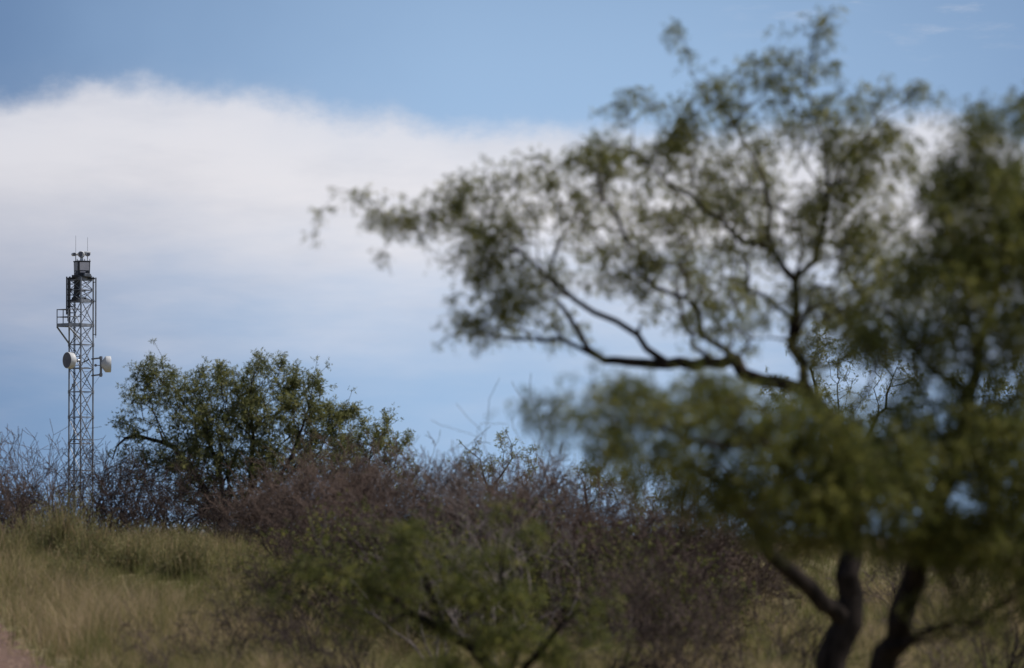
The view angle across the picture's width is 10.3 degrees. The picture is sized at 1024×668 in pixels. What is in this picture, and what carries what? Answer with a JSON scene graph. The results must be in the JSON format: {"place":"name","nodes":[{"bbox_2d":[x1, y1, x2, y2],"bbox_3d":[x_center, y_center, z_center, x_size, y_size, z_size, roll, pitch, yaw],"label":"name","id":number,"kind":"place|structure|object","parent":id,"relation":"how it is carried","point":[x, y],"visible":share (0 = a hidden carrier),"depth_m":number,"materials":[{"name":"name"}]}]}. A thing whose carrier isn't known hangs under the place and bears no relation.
{"place":"outdoors","nodes":[
{"label":"outdoors","id":0,"kind":"place"},
{"bbox_2d":[0,623,52,667],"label":"dirt track","id":1,"kind":"structure","parent":0,"point":[2,648],"depth_m":76.22,"materials":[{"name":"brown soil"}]},
{"bbox_2d":[0,504,1023,667],"bbox_3d":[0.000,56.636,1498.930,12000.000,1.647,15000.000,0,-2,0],"label":"ground","id":2,"kind":"structure","parent":0,"point":[65,659],"depth_m":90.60,"materials":[{"name":"plant"}]},
{"bbox_2d":[0,516,42,565],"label":"broom weed","id":3,"kind":"object","parent":2,"relation":"on","point":[13,541],"visible":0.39,"depth_m":115.77,"materials":[{"name":"plant"}]},
{"bbox_2d":[0,437,50,533],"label":"bare shrub","id":4,"kind":"object","parent":2,"relation":"on","point":[5,492],"visible":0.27,"depth_m":144.82,"materials":[{"name":"brown plant"}]},
{"bbox_2d":[0,471,54,537],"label":"bare shrub","id":5,"kind":"object","parent":2,"relation":"on","point":[12,510],"visible":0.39,"depth_m":140.56,"materials":[{"name":"brown plant"}]},
{"bbox_2d":[0,503,66,550],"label":"broom weed","id":6,"kind":"object","parent":2,"relation":"on","point":[31,527],"visible":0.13,"depth_m":121.81,"materials":[{"name":"green plant"}]},
{"bbox_2d":[0,424,101,524],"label":"bare shrub","id":7,"kind":"object","parent":2,"relation":"on","point":[16,466],"visible":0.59,"depth_m":149.86,"materials":[{"name":"brown plant"}]},
{"bbox_2d":[0,453,112,536],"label":"bare shrub","id":8,"kind":"object","parent":2,"relation":"on","point":[35,494],"visible":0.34,"depth_m":145.76,"materials":[{"name":"brown plant"}]},
{"bbox_2d":[1,540,126,599],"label":"broom weed","id":9,"kind":"object","parent":2,"relation":"on","point":[82,563],"visible":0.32,"depth_m":97.79,"materials":[{"name":"plant"}]},
{"bbox_2d":[0,407,129,519],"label":"bare shrub","id":10,"kind":"object","parent":2,"relation":"on","point":[63,465],"visible":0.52,"depth_m":155.15,"materials":[{"name":"brown plant"}]},
{"bbox_2d":[27,484,116,563],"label":"broom weed","id":11,"kind":"object","parent":2,"relation":"on","point":[59,530],"visible":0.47,"depth_m":117.75,"materials":[{"name":"green plant"}]},
{"bbox_2d":[56,237,110,529],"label":"lattice tower","id":12,"kind":"structure","parent":2,"relation":"on","point":[80,275],"depth_m":400.10,"materials":[{"name":"metal"}]},
{"bbox_2d":[53,506,133,567],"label":"broom weed","id":13,"kind":"object","parent":2,"relation":"on","point":[87,545],"visible":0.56,"depth_m":115.75,"materials":[{"name":"green plant"}]},
{"bbox_2d":[27,446,166,537],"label":"bare shrub","id":14,"kind":"object","parent":2,"relation":"on","point":[79,487],"visible":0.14,"depth_m":151.77,"materials":[{"name":"brown plant"}]},
{"bbox_2d":[12,430,182,539],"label":"bare shrub","id":15,"kind":"object","parent":2,"relation":"on","point":[109,486],"visible":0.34,"depth_m":148.61,"materials":[{"name":"brown plant"}]},
{"bbox_2d":[84,517,178,574],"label":"broom weed","id":16,"kind":"object","parent":2,"relation":"on","point":[131,557],"visible":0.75,"depth_m":111.70,"materials":[{"name":"green plant"}]},
{"bbox_2d":[46,437,217,544],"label":"bare shrub","id":17,"kind":"object","parent":2,"relation":"on","point":[124,498],"visible":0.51,"depth_m":145.97,"materials":[{"name":"brown plant"}]},
{"bbox_2d":[110,597,181,667],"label":"grass","id":18,"kind":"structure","parent":2,"relation":"on","point":[140,636],"depth_m":61.79,"materials":[{"name":"plant"}]},
{"bbox_2d":[100,446,255,546],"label":"bare shrub","id":19,"kind":"object","parent":2,"relation":"on","point":[162,512],"visible":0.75,"depth_m":143.53,"materials":[{"name":"brown plant"}]},
{"bbox_2d":[135,522,228,580],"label":"broom weed","id":20,"kind":"object","parent":2,"relation":"on","point":[188,557],"visible":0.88,"depth_m":107.72,"materials":[{"name":"green plant"}]},
{"bbox_2d":[140,579,274,667],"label":"dead shrub","id":21,"kind":"object","parent":2,"relation":"on","point":[226,646],"visible":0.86,"depth_m":65.92,"materials":[{"name":"brown plant"}]},
{"bbox_2d":[170,470,257,547],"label":"bare shrub","id":22,"kind":"object","parent":2,"relation":"on","point":[205,505],"visible":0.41,"depth_m":142.72,"materials":[{"name":"brown plant"}]},
{"bbox_2d":[195,539,269,589],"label":"broom weed","id":23,"kind":"object","parent":2,"relation":"on","point":[239,567],"visible":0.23,"depth_m":103.84,"materials":[{"name":"green plant"}]},
{"bbox_2d":[104,338,373,539],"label":"mesquite bush","id":24,"kind":"object","parent":2,"relation":"on","point":[203,426],"visible":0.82,"depth_m":149.79,"materials":[{"name":"green plant"}]},
{"bbox_2d":[180,549,310,663],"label":"dead shrub","id":25,"kind":"object","parent":2,"relation":"on","point":[230,626],"visible":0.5,"depth_m":68.19,"materials":[{"name":"brown plant"}]},
{"bbox_2d":[204,469,328,554],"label":"bare shrub","id":26,"kind":"object","parent":2,"relation":"on","point":[238,525],"visible":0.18,"depth_m":139.69,"materials":[{"name":"brown plant"}]},
{"bbox_2d":[199,446,339,557],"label":"leafless shrub","id":27,"kind":"object","parent":2,"relation":"on","point":[253,520],"visible":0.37,"depth_m":121.70,"materials":[{"name":"brown plant"}]},
{"bbox_2d":[196,570,359,667],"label":"dead shrub","id":28,"kind":"object","parent":2,"relation":"on","point":[284,636],"visible":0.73,"depth_m":63.76,"materials":[{"name":"brown plant"}]},
{"bbox_2d":[201,528,360,661],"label":"dead shrub","id":29,"kind":"object","parent":2,"relation":"on","point":[281,620],"visible":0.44,"depth_m":71.84,"materials":[{"name":"brown plant"}]},
{"bbox_2d":[197,512,385,636],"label":"scrub bush","id":30,"kind":"object","parent":2,"relation":"on","point":[263,585],"visible":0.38,"depth_m":83.62,"materials":[{"name":"brown plant"}]},
{"bbox_2d":[224,431,401,573],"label":"leafless shrub","id":31,"kind":"object","parent":2,"relation":"on","point":[284,495],"visible":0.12,"depth_m":107.35,"materials":[{"name":"brown plant"}]},
{"bbox_2d":[259,593,387,667],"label":"dead shrub","id":32,"kind":"object","parent":2,"relation":"on","point":[342,653],"visible":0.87,"depth_m":59.81,"materials":[{"name":"brown plant"}]},
{"bbox_2d":[243,488,459,634],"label":"scrub bush","id":33,"kind":"object","parent":2,"relation":"on","point":[326,530],"visible":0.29,"depth_m":83.89,"materials":[{"name":"brown plant"}]},
{"bbox_2d":[235,408,470,588],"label":"leafless shrub","id":34,"kind":"object","parent":2,"relation":"on","point":[352,476],"visible":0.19,"depth_m":97.98,"materials":[{"name":"brown plant"}]},
{"bbox_2d":[318,406,426,502],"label":"mesquite bush","id":35,"kind":"object","parent":2,"relation":"on","point":[385,419],"visible":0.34,"depth_m":164.78,"materials":[{"name":"green plant"}]},
{"bbox_2d":[279,426,508,596],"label":"leafless shrub","id":36,"kind":"object","parent":2,"relation":"on","point":[343,502],"visible":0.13,"depth_m":93.88,"materials":[{"name":"brown plant"}]},
{"bbox_2d":[309,495,514,657],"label":"scrub bush","id":37,"kind":"object","parent":2,"relation":"on","point":[337,566],"visible":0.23,"depth_m":77.55,"materials":[{"name":"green plant"}]},
{"bbox_2d":[299,432,556,605],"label":"leafless shrub","id":38,"kind":"object","parent":2,"relation":"on","point":[454,489],"visible":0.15,"depth_m":89.68,"materials":[{"name":"brown plant"}]},
{"bbox_2d":[316,491,554,641],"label":"scrub bush","id":39,"kind":"object","parent":2,"relation":"on","point":[385,511],"visible":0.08,"depth_m":81.85,"materials":[{"name":"brown plant"}]},
{"bbox_2d":[253,493,635,667],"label":"mesquite bush","id":40,"kind":"object","parent":2,"relation":"on","point":[515,636],"visible":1,"depth_m":45.77,"materials":[{"name":"green plant"}]},
{"bbox_2d":[310,378,626,662],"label":"dead shrub","id":41,"kind":"object","parent":2,"relation":"on","point":[413,645],"visible":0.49,"depth_m":68.11,"materials":[{"name":"brown plant"}]},
{"bbox_2d":[358,507,598,652],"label":"scrub bush","id":42,"kind":"object","parent":2,"relation":"on","point":[534,578],"visible":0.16,"depth_m":75.97,"materials":[{"name":"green plant"}]},
{"bbox_2d":[357,446,621,596],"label":"leafless shrub","id":43,"kind":"object","parent":2,"relation":"on","point":[585,486],"visible":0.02,"depth_m":91.82,"materials":[{"name":"brown plant"}]},
{"bbox_2d":[444,427,543,498],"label":"mesquite bush","id":44,"kind":"object","parent":2,"relation":"on","point":[517,453],"visible":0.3,"depth_m":169.93,"materials":[{"name":"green plant"}]},
{"bbox_2d":[378,474,645,650],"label":"scrub bush","id":45,"kind":"object","parent":2,"relation":"on","point":[551,545],"visible":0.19,"depth_m":79.90,"materials":[{"name":"brown plant"}]},
{"bbox_2d":[370,431,666,629],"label":"leafless shrub","id":46,"kind":"object","parent":2,"relation":"on","point":[527,490],"visible":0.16,"depth_m":85.86,"materials":[{"name":"brown plant"}]},
{"bbox_2d":[355,373,685,663],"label":"dead shrub","id":47,"kind":"object","parent":2,"relation":"on","point":[497,531],"visible":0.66,"depth_m":66.05,"materials":[{"name":"brown plant"}]},
{"bbox_2d":[433,496,668,641],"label":"scrub bush","id":48,"kind":"object","parent":2,"relation":"on","point":[554,582],"visible":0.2,"depth_m":79.51,"materials":[{"name":"brown plant"}]},
{"bbox_2d":[427,441,744,644],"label":"leafless shrub","id":49,"kind":"object","parent":2,"relation":"on","point":[590,546],"visible":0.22,"depth_m":83.69,"materials":[{"name":"brown plant"}]},
{"bbox_2d":[541,458,635,522],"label":"mesquite bush","id":50,"kind":"object","parent":2,"relation":"on","point":[601,483],"visible":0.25,"depth_m":171.85,"materials":[{"name":"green plant"}]},
{"bbox_2d":[527,579,694,667],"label":"dead shrub","id":51,"kind":"object","parent":2,"relation":"on","point":[653,628],"visible":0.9,"depth_m":56.07,"materials":[{"name":"brown plant"}]},
{"bbox_2d":[300,4,952,667],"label":"mesquite tree","id":52,"kind":"object","parent":2,"relation":"on","point":[844,612],"visible":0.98,"depth_m":39.99,"materials":[{"name":"green plant"}]},
{"bbox_2d":[525,509,729,656],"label":"scrub bush","id":53,"kind":"object","parent":2,"relation":"on","point":[619,557],"visible":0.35,"depth_m":75.91,"materials":[{"name":"brown plant"}]},
{"bbox_2d":[538,465,749,628],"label":"leafless shrub","id":54,"kind":"object","parent":2,"relation":"on","point":[661,520],"visible":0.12,"depth_m":85.63,"materials":[{"name":"brown plant"}]},
{"bbox_2d":[532,521,763,667],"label":"dead shrub","id":55,"kind":"object","parent":2,"relation":"on","point":[639,584],"visible":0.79,"depth_m":59.84,"materials":[{"name":"brown plant"}]},
{"bbox_2d":[571,516,783,647],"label":"scrub bush","id":56,"kind":"object","parent":2,"relation":"on","point":[729,577],"visible":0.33,"depth_m":78.33,"materials":[{"name":"brown plant"}]},
{"bbox_2d":[575,468,787,626],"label":"leafless shrub","id":57,"kind":"object","parent":2,"relation":"on","point":[720,548],"visible":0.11,"depth_m":87.96,"materials":[{"name":"brown plant"}]},
{"bbox_2d":[634,464,768,524],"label":"mesquite bush","id":58,"kind":"object","parent":2,"relation":"on","point":[660,493],"visible":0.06,"depth_m":171.73,"materials":[{"name":"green plant"}]},
{"bbox_2d":[645,610,758,667],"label":"dead shrub","id":59,"kind":"object","parent":2,"relation":"on","point":[683,661],"visible":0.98,"depth_m":56.06,"materials":[{"name":"brown plant"}]},
{"bbox_2d":[627,474,826,617],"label":"leafless shrub","id":60,"kind":"object","parent":2,"relation":"on","point":[758,562],"visible":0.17,"depth_m":91.67,"materials":[{"name":"brown plant"}]},
{"bbox_2d":[667,564,819,667],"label":"dead shrub","id":61,"kind":"object","parent":2,"relation":"on","point":[730,623],"visible":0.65,"depth_m":61.95,"materials":[{"name":"brown plant"}]},
{"bbox_2d":[486,81,1023,667],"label":"mesquite tree","id":62,"kind":"object","parent":2,"relation":"on","point":[842,485],"visible":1,"depth_m":31.30,"materials":[{"name":"green plant"}]},
{"bbox_2d":[722,539,816,607],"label":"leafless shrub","id":63,"kind":"object","parent":2,"relation":"on","point":[762,575],"visible":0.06,"depth_m":94.73,"materials":[{"name":"brown plant"}]},
{"bbox_2d":[729,571,906,667],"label":"dead shrub","id":64,"kind":"object","parent":2,"relation":"on","point":[779,639],"visible":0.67,"depth_m":63.78,"materials":[{"name":"brown plant"}]},
{"bbox_2d":[748,321,928,480],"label":"mesquite tree","id":65,"kind":"object","parent":2,"relation":"on","point":[845,377],"visible":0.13,"depth_m":175.04,"materials":[{"name":"green plant"}]},
{"bbox_2d":[823,536,939,606],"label":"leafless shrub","id":66,"kind":"object","parent":2,"relation":"on","point":[888,592],"visible":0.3,"depth_m":91.82,"materials":[{"name":"brown plant"}]},
{"bbox_2d":[861,588,1023,667],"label":"dead shrub","id":67,"kind":"object","parent":2,"relation":"on","point":[938,665],"visible":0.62,"depth_m":58.09,"materials":[{"name":"brown plant"}]},
{"bbox_2d":[913,579,1023,667],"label":"grass","id":68,"kind":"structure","parent":2,"relation":"on","point":[1015,649],"depth_m":61.89,"materials":[{"name":"plant"}]},
{"bbox_2d":[928,556,1012,607],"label":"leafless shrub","id":69,"kind":"object","parent":2,"relation":"on","point":[966,581],"visible":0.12,"depth_m":94.89,"materials":[{"name":"brown plant"}]},
{"bbox_2d":[944,363,1023,532],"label":"mesquite tree","id":70,"kind":"object","parent":2,"relation":"on","point":[1003,386],"visible":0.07,"depth_m":169.89,"materials":[{"name":"green plant"}]},
{"bbox_2d":[0,0,1023,537],"label":"sky","id":71,"kind":"structure","parent":0,"point":[191,144],"materials":[{"name":"blue"}]}
]}

